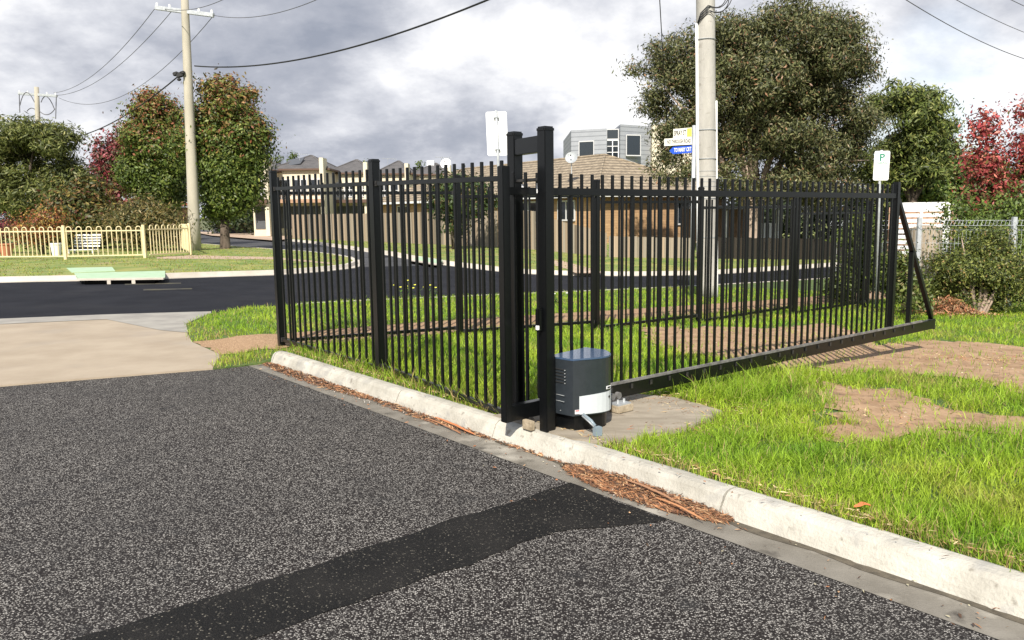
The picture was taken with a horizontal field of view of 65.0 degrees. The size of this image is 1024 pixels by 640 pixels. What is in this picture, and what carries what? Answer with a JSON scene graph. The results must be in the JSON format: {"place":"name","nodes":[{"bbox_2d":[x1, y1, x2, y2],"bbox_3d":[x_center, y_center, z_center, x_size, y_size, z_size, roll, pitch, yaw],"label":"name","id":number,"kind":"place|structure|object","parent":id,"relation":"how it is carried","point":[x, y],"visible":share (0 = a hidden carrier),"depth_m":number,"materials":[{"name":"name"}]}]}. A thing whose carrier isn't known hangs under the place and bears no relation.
{"place":"outdoors","nodes":[
{"label":"outdoors","id":0,"kind":"place"},
{"bbox_2d":[0,316,220,386],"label":"driveway apron","id":1,"kind":"object","parent":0,"point":[47,352],"visible":0.87,"depth_m":10.30,"materials":[{"name":"beige concrete"}]},
{"bbox_2d":[0,311,210,323],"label":"apron lip","id":2,"kind":"object","parent":1,"relation":"on","point":[54,318],"visible":0.95,"depth_m":13.95,"materials":[{"name":"grey concrete"}]},
{"bbox_2d":[108,314,203,331],"bbox_3d":[-5.943,0.072,12.959,1.698,0.009,2.470,-3,8,-14],"label":"apron infill","id":3,"kind":"object","parent":1,"relation":"on","point":[172,323],"visible":0.94,"depth_m":13.29,"materials":[{"name":"grey concrete"}]},
{"bbox_2d":[201,232,284,239],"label":"driveway","id":4,"kind":"structure","parent":0,"point":[241,235],"depth_m":71.77,"materials":[{"name":"beige concrete"}]},
{"bbox_2d":[157,255,332,263],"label":"path","id":5,"kind":"structure","parent":0,"point":[206,257],"depth_m":32.71,"materials":[{"name":"beige concrete"}]},
{"bbox_2d":[200,230,420,266],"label":"side street","id":6,"kind":"structure","parent":0,"point":[234,241],"depth_m":53.15,"materials":[{"name":"grey asphalt"}]},
{"bbox_2d":[0,235,886,275],"bbox_3d":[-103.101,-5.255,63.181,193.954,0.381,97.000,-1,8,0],"label":"lawn","id":7,"kind":"structure","parent":0,"point":[120,267],"depth_m":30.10,"materials":[{"name":"green plant"}]},
{"bbox_2d":[0,243,13,255],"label":"plant pot","id":8,"kind":"object","parent":7,"relation":"on","point":[8,249],"visible":0.63,"depth_m":34.69,"materials":[{"name":"brown ceramic"}]},
{"bbox_2d":[0,206,28,253],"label":"crimson shrub","id":9,"kind":"object","parent":7,"relation":"on","point":[3,223],"visible":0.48,"depth_m":37.66,"materials":[{"name":"red plant"}]},
{"bbox_2d":[18,87,57,172],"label":"power pole","id":10,"kind":"object","parent":7,"relation":"on","point":[36,94],"visible":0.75,"depth_m":64.14,"materials":[{"name":"beige concrete"}]},
{"bbox_2d":[0,200,76,254],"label":"fiery shrub","id":11,"kind":"object","parent":7,"relation":"on","point":[46,220],"visible":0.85,"depth_m":36.44,"materials":[{"name":"brown plant"}]},
{"bbox_2d":[50,243,61,255],"bbox_3d":[-19.770,-3.044,34.869,0.493,0.580,0.493,-1,8,0],"label":"plant pot","id":12,"kind":"object","parent":7,"relation":"on","point":[56,247],"visible":0.64,"depth_m":34.72,"materials":[{"name":"white paint"}]},
{"bbox_2d":[0,111,115,244],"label":"feathery green tree","id":13,"kind":"object","parent":7,"relation":"on","point":[26,141],"visible":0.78,"depth_m":50.03,"materials":[{"name":"green plant"}]},
{"bbox_2d":[15,162,129,249],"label":"autumn shrub","id":14,"kind":"object","parent":7,"relation":"on","point":[78,197],"visible":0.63,"depth_m":43.04,"materials":[{"name":"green plant"}]},
{"bbox_2d":[0,225,146,259],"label":"loop fence","id":15,"kind":"object","parent":7,"relation":"on","point":[63,231],"visible":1,"depth_m":32.09,"materials":[{"name":"yellow metal"}]},
{"bbox_2d":[68,234,100,253],"bbox_3d":[-20.101,-3.371,37.811,1.223,1.305,0.830,-1,8,0],"label":"garden bench","id":16,"kind":"object","parent":7,"relation":"on","point":[86,243],"visible":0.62,"depth_m":38.05,"materials":[{"name":"white paint"}]},
{"bbox_2d":[82,121,134,240],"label":"red tree","id":17,"kind":"object","parent":7,"relation":"on","point":[102,154],"visible":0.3,"depth_m":57.82,"materials":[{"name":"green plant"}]},
{"bbox_2d":[81,189,206,250],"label":"golden shrub","id":18,"kind":"object","parent":7,"relation":"on","point":[150,212],"visible":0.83,"depth_m":40.09,"materials":[{"name":"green plant"}]},
{"bbox_2d":[102,84,186,221],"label":"autumn street tree","id":19,"kind":"object","parent":7,"relation":"on","point":[142,167],"visible":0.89,"depth_m":47.88,"materials":[{"name":"green plant"}]},
{"bbox_2d":[148,223,191,254],"bbox_3d":[-14.478,-3.384,34.123,0.131,1.400,2.556,1,8,16],"label":"loop fence","id":20,"kind":"object","parent":7,"relation":"on","point":[188,228],"visible":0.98,"depth_m":34.23,"materials":[{"name":"yellow metal"}]},
{"bbox_2d":[172,224,188,250],"bbox_3d":[-20.730,-5.202,48.786,0.138,1.416,29.834,-4,8,-25],"label":"loop fence","id":21,"kind":"object","parent":7,"relation":"on","point":[186,245],"visible":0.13,"depth_m":38.75,"materials":[{"name":"beige paint"}]},
{"bbox_2d":[155,0,214,249],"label":"power pole","id":22,"kind":"object","parent":7,"relation":"on","point":[191,173],"visible":0.98,"depth_m":39.87,"materials":[{"name":"beige wood"}]},
{"bbox_2d":[80,77,176,135],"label":"power line","id":23,"kind":"object","parent":22,"relation":"attached to","point":[136,107],"visible":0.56,"depth_m":45.81,"materials":[{"name":"black rubber"}]},
{"bbox_2d":[194,0,488,67],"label":"power line","id":24,"kind":"object","parent":22,"relation":"attached to","point":[461,10],"visible":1,"depth_m":28.80,"materials":[{"name":"black"}]},
{"bbox_2d":[150,63,295,248],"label":"autumn street tree","id":25,"kind":"object","parent":7,"relation":"on","point":[234,136],"visible":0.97,"depth_m":41.10,"materials":[{"name":"green plant"}]},
{"bbox_2d":[0,255,906,318],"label":"road","id":26,"kind":"structure","parent":0,"point":[57,298],"depth_m":19.38,"materials":[{"name":"black asphalt"}]},
{"bbox_2d":[67,267,164,283],"bbox_3d":[-11.711,-1.363,23.973,2.512,0.175,6.608,-5,9,-30],"label":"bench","id":27,"kind":"object","parent":26,"relation":"on","point":[102,275],"visible":0.95,"depth_m":22.04,"materials":[{"name":"green paint"}]},
{"bbox_2d":[0,366,996,639],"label":"driveway","id":28,"kind":"structure","parent":0,"point":[128,500],"depth_m":4.35,"materials":[{"name":"grey asphalt"}]},
{"bbox_2d":[71,482,667,639],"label":"asphalt patch","id":29,"kind":"object","parent":28,"relation":"on","point":[257,609],"visible":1,"depth_m":3.93,"materials":[{"name":"black asphalt"}]},
{"bbox_2d":[254,354,1007,627],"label":"scattered leaves","id":30,"kind":"object","parent":28,"relation":"on","point":[959,614],"visible":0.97,"depth_m":4.36,"materials":[{"name":"brown plant"}]},
{"bbox_2d":[250,364,1023,639],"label":"gutter","id":31,"kind":"object","parent":28,"relation":"on","point":[932,603],"visible":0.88,"depth_m":4.13,"materials":[{"name":"concrete"}]},
{"bbox_2d":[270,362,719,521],"bbox_3d":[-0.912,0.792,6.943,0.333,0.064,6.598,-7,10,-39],"label":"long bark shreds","id":32,"kind":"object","parent":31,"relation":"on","point":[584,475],"visible":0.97,"depth_m":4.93,"materials":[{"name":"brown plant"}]},
{"bbox_2d":[262,362,734,524],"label":"leaf litter","id":33,"kind":"object","parent":31,"relation":"on","point":[643,495],"visible":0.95,"depth_m":5.05,"materials":[{"name":"brown plant"}]},
{"bbox_2d":[625,479,680,504],"bbox_3d":[0.841,1.026,4.842,0.013,0.024,0.504,-5,9,-31],"label":"bark strip","id":34,"kind":"object","parent":33,"relation":"on","point":[652,489],"visible":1,"depth_m":4.83,"materials":[{"name":"brown plant"}]},
{"bbox_2d":[728,520,1023,623],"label":"gutter silt","id":35,"kind":"object","parent":31,"relation":"on","point":[858,566],"visible":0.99,"depth_m":3.85,"materials":[{"name":"brown soil"}]},
{"bbox_2d":[3,212,998,639],"bbox_3d":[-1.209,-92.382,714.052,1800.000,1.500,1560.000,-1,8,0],"label":"ground","id":36,"kind":"structure","parent":0,"point":[617,500],"depth_m":5.03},
{"bbox_2d":[0,243,359,282],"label":"kerb corner","id":37,"kind":"object","parent":36,"relation":"on","point":[50,278],"visible":0.27,"depth_m":24.18,"materials":[{"name":"concrete"}]},
{"bbox_2d":[272,351,408,402],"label":"kerb","id":38,"kind":"structure","parent":36,"relation":"on","point":[377,388],"depth_m":8.19,"materials":[{"name":"concrete"}]},
{"bbox_2d":[396,389,500,437],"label":"kerb","id":39,"kind":"structure","parent":36,"relation":"on","point":[477,420],"depth_m":6.71,"materials":[{"name":"concrete"}]},
{"bbox_2d":[212,230,836,275],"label":"kerb bend","id":40,"kind":"object","parent":36,"relation":"on","point":[564,272],"visible":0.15,"depth_m":31.41,"materials":[{"name":"concrete"}]},
{"bbox_2d":[297,277,828,304],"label":"kerb roadside","id":41,"kind":"structure","parent":36,"relation":"on","point":[609,289],"depth_m":21.78,"materials":[{"name":"concrete"}]},
{"bbox_2d":[492,420,736,511],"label":"kerb","id":42,"kind":"structure","parent":36,"relation":"on","point":[709,492],"depth_m":5.24,"materials":[{"name":"concrete"}]},
{"bbox_2d":[521,417,534,430],"bbox_3d":[0.127,0.765,5.985,0.109,0.077,0.170,-7,10,-39],"label":"roller carriage","id":43,"kind":"object","parent":42,"relation":"on","point":[528,423],"visible":0.93,"depth_m":5.92,"materials":[{"name":"beige metal"}]},
{"bbox_2d":[497,166,935,422],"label":"sliding gate","id":44,"kind":"structure","parent":43,"relation":"on","point":[511,411],"depth_m":7.29,"materials":[{"name":"black metal"}]},
{"bbox_2d":[682,205,809,250],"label":"carport","id":45,"kind":"object","parent":36,"relation":"on","point":[720,222],"visible":0.1,"depth_m":47.93,"materials":[{"name":"brown paint"}]},
{"bbox_2d":[721,487,1023,618],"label":"kerb","id":46,"kind":"structure","parent":36,"relation":"on","point":[987,584],"depth_m":3.87,"materials":[{"name":"concrete"}]},
{"bbox_2d":[837,75,974,212],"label":"olive green tree","id":47,"kind":"object","parent":36,"relation":"on","point":[925,145],"visible":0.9,"depth_m":40.32,"materials":[{"name":"green plant"}]},
{"bbox_2d":[887,202,954,256],"bbox_3d":[15.594,-2.769,30.744,2.154,3.420,1.350,2,8,18],"label":"slatted screen","id":48,"kind":"object","parent":36,"relation":"on","point":[913,210],"visible":0.1,"depth_m":30.10,"materials":[{"name":"white paint"}]},
{"bbox_2d":[910,226,942,278],"bbox_3d":[12.571,-1.691,24.513,0.933,2.404,0.933,-1,8,0],"label":"water tank","id":49,"kind":"object","parent":36,"relation":"on","point":[925,236],"visible":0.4,"depth_m":24.05,"materials":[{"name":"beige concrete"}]},
{"bbox_2d":[830,217,1023,306],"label":"fence","id":50,"kind":"object","parent":36,"relation":"on","point":[919,230],"visible":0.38,"depth_m":18.26,"materials":[{"name":"metal"}]},
{"bbox_2d":[923,170,1023,256],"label":"green shrub","id":51,"kind":"object","parent":36,"relation":"on","point":[1012,207],"visible":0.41,"depth_m":21.64,"materials":[{"name":"green plant"}]},
{"bbox_2d":[944,98,1023,220],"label":"red pear tree","id":52,"kind":"object","parent":36,"relation":"on","point":[988,169],"visible":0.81,"depth_m":24.35,"materials":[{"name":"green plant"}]},
{"bbox_2d":[995,92,1023,210],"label":"red pear tree","id":53,"kind":"object","parent":36,"relation":"on","point":[1017,166],"visible":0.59,"depth_m":24.57,"materials":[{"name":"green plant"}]},
{"bbox_2d":[0,0,1023,218],"label":"sky","id":54,"kind":"structure","parent":0,"point":[424,93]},
{"bbox_2d":[193,292,885,354],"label":"footpath","id":55,"kind":"structure","parent":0,"point":[239,343],"depth_m":11.35,"materials":[{"name":"beige concrete"}]},
{"bbox_2d":[554,260,600,272],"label":"crossing path","id":56,"kind":"structure","parent":0,"point":[565,265],"depth_m":30.93,"materials":[{"name":"beige concrete"}]},
{"bbox_2d":[184,279,1023,572],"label":"lawn","id":57,"kind":"structure","parent":0,"point":[939,401],"depth_m":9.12,"materials":[{"name":"plant"}]},
{"bbox_2d":[268,159,503,413],"bbox_3d":[-1.420,-0.476,8.090,0.178,2.260,4.907,-6,9,-37],"label":"security fence","id":58,"kind":"object","parent":57,"relation":"on","point":[374,183],"visible":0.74,"depth_m":7.90,"materials":[{"name":"black metal"}]},
{"bbox_2d":[486,110,506,187],"bbox_3d":[-0.284,-2.325,16.496,0.447,3.858,0.070,-1,8,-4],"label":"traffic sign","id":59,"kind":"object","parent":57,"relation":"on","point":[496,126],"visible":0.86,"depth_m":16.32,"materials":[{"name":"metal"}]},
{"bbox_2d":[280,175,870,340],"bbox_3d":[2.445,-0.936,12.973,12.258,2.656,0.840,-6,9,-33],"label":"fence","id":60,"kind":"object","parent":57,"relation":"on","point":[597,201],"visible":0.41,"depth_m":12.03,"materials":[{"name":"black metal"}]},
{"bbox_2d":[493,394,721,445],"bbox_3d":[0.813,0.840,6.307,1.600,0.192,1.089,-5,9,-30],"label":"concrete pad","id":61,"kind":"object","parent":57,"relation":"on","point":[655,415],"visible":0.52,"depth_m":6.15,"materials":[{"name":"grey concrete"}]},
{"bbox_2d":[506,126,554,432],"bbox_3d":[0.121,-0.252,5.918,0.152,2.256,0.511,-5,9,-32],"label":"gate portal","id":62,"kind":"object","parent":61,"relation":"on","point":[541,144],"visible":0.84,"depth_m":5.79,"materials":[{"name":"black metal"}]},
{"bbox_2d":[555,347,610,436],"bbox_3d":[0.589,0.521,5.970,0.460,0.536,0.488,6,10,41],"label":"gate motor","id":63,"kind":"object","parent":61,"relation":"on","point":[582,388],"visible":0.95,"depth_m":5.85,"materials":[{"name":"grey metal"}]},
{"bbox_2d":[609,392,632,413],"bbox_3d":[0.861,0.656,6.411,0.170,0.139,0.140,-7,10,-39],"label":"roller carriage","id":64,"kind":"object","parent":61,"relation":"on","point":[620,406],"visible":0.88,"depth_m":6.38,"materials":[{"name":"metal"}]},
{"bbox_2d":[295,349,1023,566],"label":"kerbside litter","id":65,"kind":"object","parent":57,"relation":"on","point":[747,482],"visible":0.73,"depth_m":4.58,"materials":[{"name":"brown plant"}]},
{"bbox_2d":[642,326,695,348],"bbox_3d":[2.187,0.230,11.187,0.898,0.103,2.664,-1,8,0],"label":"soil patch","id":66,"kind":"object","parent":57,"relation":"on","point":[670,333],"visible":0.44,"depth_m":11.30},
{"bbox_2d":[664,125,695,277],"bbox_3d":[3.818,-2.436,18.329,0.709,3.906,0.137,-1,8,0],"label":"street sign","id":67,"kind":"object","parent":57,"relation":"on","point":[680,134],"visible":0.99,"depth_m":18.12,"materials":[{"name":"metal"}]},
{"bbox_2d":[695,0,731,297],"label":"concrete pole","id":68,"kind":"object","parent":57,"relation":"on","point":[706,136],"visible":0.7,"depth_m":18.27,"materials":[{"name":"white concrete"}]},
{"bbox_2d":[659,0,667,137],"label":"power line","id":69,"kind":"object","parent":68,"relation":"hanging from","point":[663,64],"visible":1,"depth_m":22.32,"materials":[{"name":"black rubber"}]},
{"bbox_2d":[676,323,873,372],"bbox_3d":[3.640,0.256,11.315,2.837,0.228,5.757,5,9,35],"label":"soil patch","id":70,"kind":"object","parent":57,"relation":"on","point":[830,358],"visible":0.43,"depth_m":10.69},
{"bbox_2d":[817,202,920,305],"bbox_3d":[7.696,-1.321,17.449,2.079,2.478,1.901,-4,8,-25],"label":"creeper covered bush","id":71,"kind":"object","parent":57,"relation":"on","point":[881,263],"visible":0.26,"depth_m":17.15,"materials":[{"name":"green plant"}]},
{"bbox_2d":[873,150,889,307],"bbox_3d":[7.451,-1.831,16.350,0.297,3.193,0.085,2,8,18],"label":"parking sign","id":72,"kind":"object","parent":57,"relation":"on","point":[881,165],"visible":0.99,"depth_m":16.17,"materials":[{"name":"metal"}]},
{"bbox_2d":[873,238,950,318],"bbox_3d":[7.262,-0.723,14.614,1.023,1.504,2.041,1,8,10],"label":"shrub","id":73,"kind":"object","parent":57,"relation":"on","point":[901,288],"visible":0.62,"depth_m":14.81,"materials":[{"name":"green plant"}]},
{"bbox_2d":[811,379,1023,442],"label":"soil patch","id":74,"kind":"object","parent":57,"relation":"on","point":[892,401],"visible":0.72,"depth_m":6.43,"materials":[{"name":"brown soil"}]},
{"bbox_2d":[780,405,1010,427],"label":"dry grass litter","id":75,"kind":"object","parent":74,"relation":"on","point":[877,414],"visible":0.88,"depth_m":6.25,"materials":[{"name":"beige plant"}]},
{"bbox_2d":[812,339,1023,392],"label":"soil patch","id":76,"kind":"object","parent":57,"relation":"on","point":[925,347],"visible":0.73,"depth_m":9.46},
{"bbox_2d":[662,325,1023,436],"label":"soil crumbs","id":77,"kind":"object","parent":76,"relation":"on","point":[882,359],"visible":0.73,"depth_m":9.40,"materials":[{"name":"brown soil"}]},
{"bbox_2d":[876,351,1023,365],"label":"dry grass litter","id":78,"kind":"object","parent":76,"relation":"on","point":[974,358],"visible":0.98,"depth_m":9.52,"materials":[{"name":"beige plant"}]},
{"bbox_2d":[894,296,1007,316],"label":"dead fern litter","id":79,"kind":"object","parent":57,"relation":"on","point":[943,307],"visible":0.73,"depth_m":15.30,"materials":[{"name":"brown plant"}]},
{"bbox_2d":[918,215,1023,314],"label":"spreading bush","id":80,"kind":"object","parent":57,"relation":"on","point":[985,272],"visible":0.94,"depth_m":15.66,"materials":[{"name":"green plant"}]},
{"bbox_2d":[282,220,1022,270],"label":"lawn","id":81,"kind":"structure","parent":0,"point":[565,258],"depth_m":35.73,"materials":[{"name":"green plant"}]},
{"bbox_2d":[199,206,253,234],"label":"dark hedge","id":82,"kind":"object","parent":81,"relation":"on","point":[240,225],"visible":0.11,"depth_m":80.57,"materials":[{"name":"green plant"}]},
{"bbox_2d":[253,161,281,235],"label":"townhouse","id":83,"kind":"structure","parent":81,"relation":"on","point":[262,227],"depth_m":72.25,"materials":[{"name":"grey tile"}]},
{"bbox_2d":[255,206,265,228],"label":"garage door","id":84,"kind":"structure","parent":83,"relation":"in","point":[260,217],"depth_m":72.33,"materials":[{"name":"grey metal"}]},
{"bbox_2d":[277,155,339,234],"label":"townhouse","id":85,"kind":"structure","parent":81,"relation":"on","point":[312,165],"depth_m":73.98,"materials":[{"name":"grey tile"},{"name":"cream render"},{"name":"dark glass"}]},
{"bbox_2d":[281,206,320,227],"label":"garage door","id":86,"kind":"structure","parent":85,"relation":"in","point":[302,207],"depth_m":74.22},
{"bbox_2d":[335,159,367,213],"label":"townhouse","id":87,"kind":"structure","parent":81,"relation":"on","point":[355,165],"depth_m":77.99,"materials":[{"name":"grey tile"}]},
{"bbox_2d":[337,206,364,213],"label":"garage door","id":88,"kind":"structure","parent":87,"relation":"in","point":[338,207],"depth_m":78.17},
{"bbox_2d":[381,160,418,196],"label":"townhouse","id":89,"kind":"structure","parent":81,"relation":"on","point":[397,164],"depth_m":81.86,"materials":[{"name":"grey tile"}]},
{"bbox_2d":[291,210,535,249],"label":"paling fence","id":90,"kind":"object","parent":81,"relation":"on","point":[533,231],"visible":0.32,"depth_m":50.09,"materials":[{"name":"beige wood"}]},
{"bbox_2d":[416,163,451,184],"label":"townhouse","id":91,"kind":"structure","parent":81,"relation":"on","point":[433,168],"depth_m":87.00,"materials":[{"name":"grey tile"}]},
{"bbox_2d":[418,166,497,248],"bbox_3d":[-2.424,-5.525,39.472,4.281,4.196,3.632,6,10,40],"label":"leafy bush","id":92,"kind":"object","parent":81,"relation":"on","point":[450,205],"visible":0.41,"depth_m":39.00,"materials":[{"name":"green plant"}]},
{"bbox_2d":[383,154,723,242],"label":"bungalow","id":93,"kind":"object","parent":81,"relation":"on","point":[607,166],"visible":0.12,"depth_m":50.38,"materials":[{"name":"brown brick"}]},
{"bbox_2d":[557,200,575,220],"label":"window","id":94,"kind":"structure","parent":93,"relation":"in","point":[564,202],"depth_m":48.52,"materials":[{"name":"white glass"}]},
{"bbox_2d":[565,152,576,173],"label":"satellite dish","id":95,"kind":"object","parent":93,"relation":"attached to","point":[571,157],"visible":0.98,"depth_m":49.12,"materials":[{"name":"metal"}]},
{"bbox_2d":[554,219,607,256],"bbox_3d":[2.760,-3.978,38.002,0.100,1.954,4.555,-8,10,-42],"label":"paling fence","id":96,"kind":"object","parent":81,"relation":"on","point":[564,239],"visible":0.18,"depth_m":37.82,"materials":[{"name":"beige wood"}]},
{"bbox_2d":[563,124,691,175],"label":"clad building","id":97,"kind":"structure","parent":81,"relation":"on","point":[624,141],"depth_m":76.70,"materials":[{"name":"grey wood"}]},
{"bbox_2d":[579,140,593,155],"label":"window","id":98,"kind":"structure","parent":97,"relation":"in","point":[585,147],"depth_m":76.41,"materials":[{"name":"grey glass"}]},
{"bbox_2d":[607,129,618,139],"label":"window","id":99,"kind":"structure","parent":97,"relation":"in","point":[612,134],"depth_m":76.71,"materials":[{"name":"grey glass"}]},
{"bbox_2d":[607,140,618,157],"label":"window","id":100,"kind":"structure","parent":97,"relation":"in","point":[612,145],"depth_m":76.86,"materials":[{"name":"grey glass"}]},
{"bbox_2d":[626,134,640,155],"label":"window","id":101,"kind":"structure","parent":97,"relation":"in","point":[633,142],"depth_m":76.54,"materials":[{"name":"grey glass"}]},
{"bbox_2d":[608,236,689,257],"bbox_3d":[6.431,-3.308,36.917,4.218,1.160,0.100,-3,8,-14],"label":"paling fence","id":102,"kind":"object","parent":81,"relation":"on","point":[644,246],"visible":0.37,"depth_m":36.80,"materials":[{"name":"beige wood"}]},
{"bbox_2d":[611,0,901,237],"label":"gum tree","id":103,"kind":"object","parent":81,"relation":"on","point":[785,72],"visible":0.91,"depth_m":36.80,"materials":[{"name":"green plant"}]},
{"bbox_2d":[696,237,841,259],"bbox_3d":[12.940,-3.398,38.681,9.079,1.376,0.100,-3,8,-16],"label":"paling fence","id":104,"kind":"object","parent":81,"relation":"on","point":[755,248],"visible":0.19,"depth_m":38.43,"materials":[{"name":"brown wood"}]},
{"bbox_2d":[719,189,945,252],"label":"garden hedge","id":105,"kind":"object","parent":81,"relation":"on","point":[814,216],"visible":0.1,"depth_m":47.73,"materials":[{"name":"green plant"}]},
{"bbox_2d":[870,144,1023,227],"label":"green hedge","id":106,"kind":"object","parent":81,"relation":"on","point":[930,194],"visible":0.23,"depth_m":44.59,"materials":[{"name":"green plant"}]},
{"bbox_2d":[906,0,1023,58],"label":"power line","id":107,"kind":"object","parent":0,"point":[961,31],"visible":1,"depth_m":23.00,"materials":[{"name":"black rubber"}]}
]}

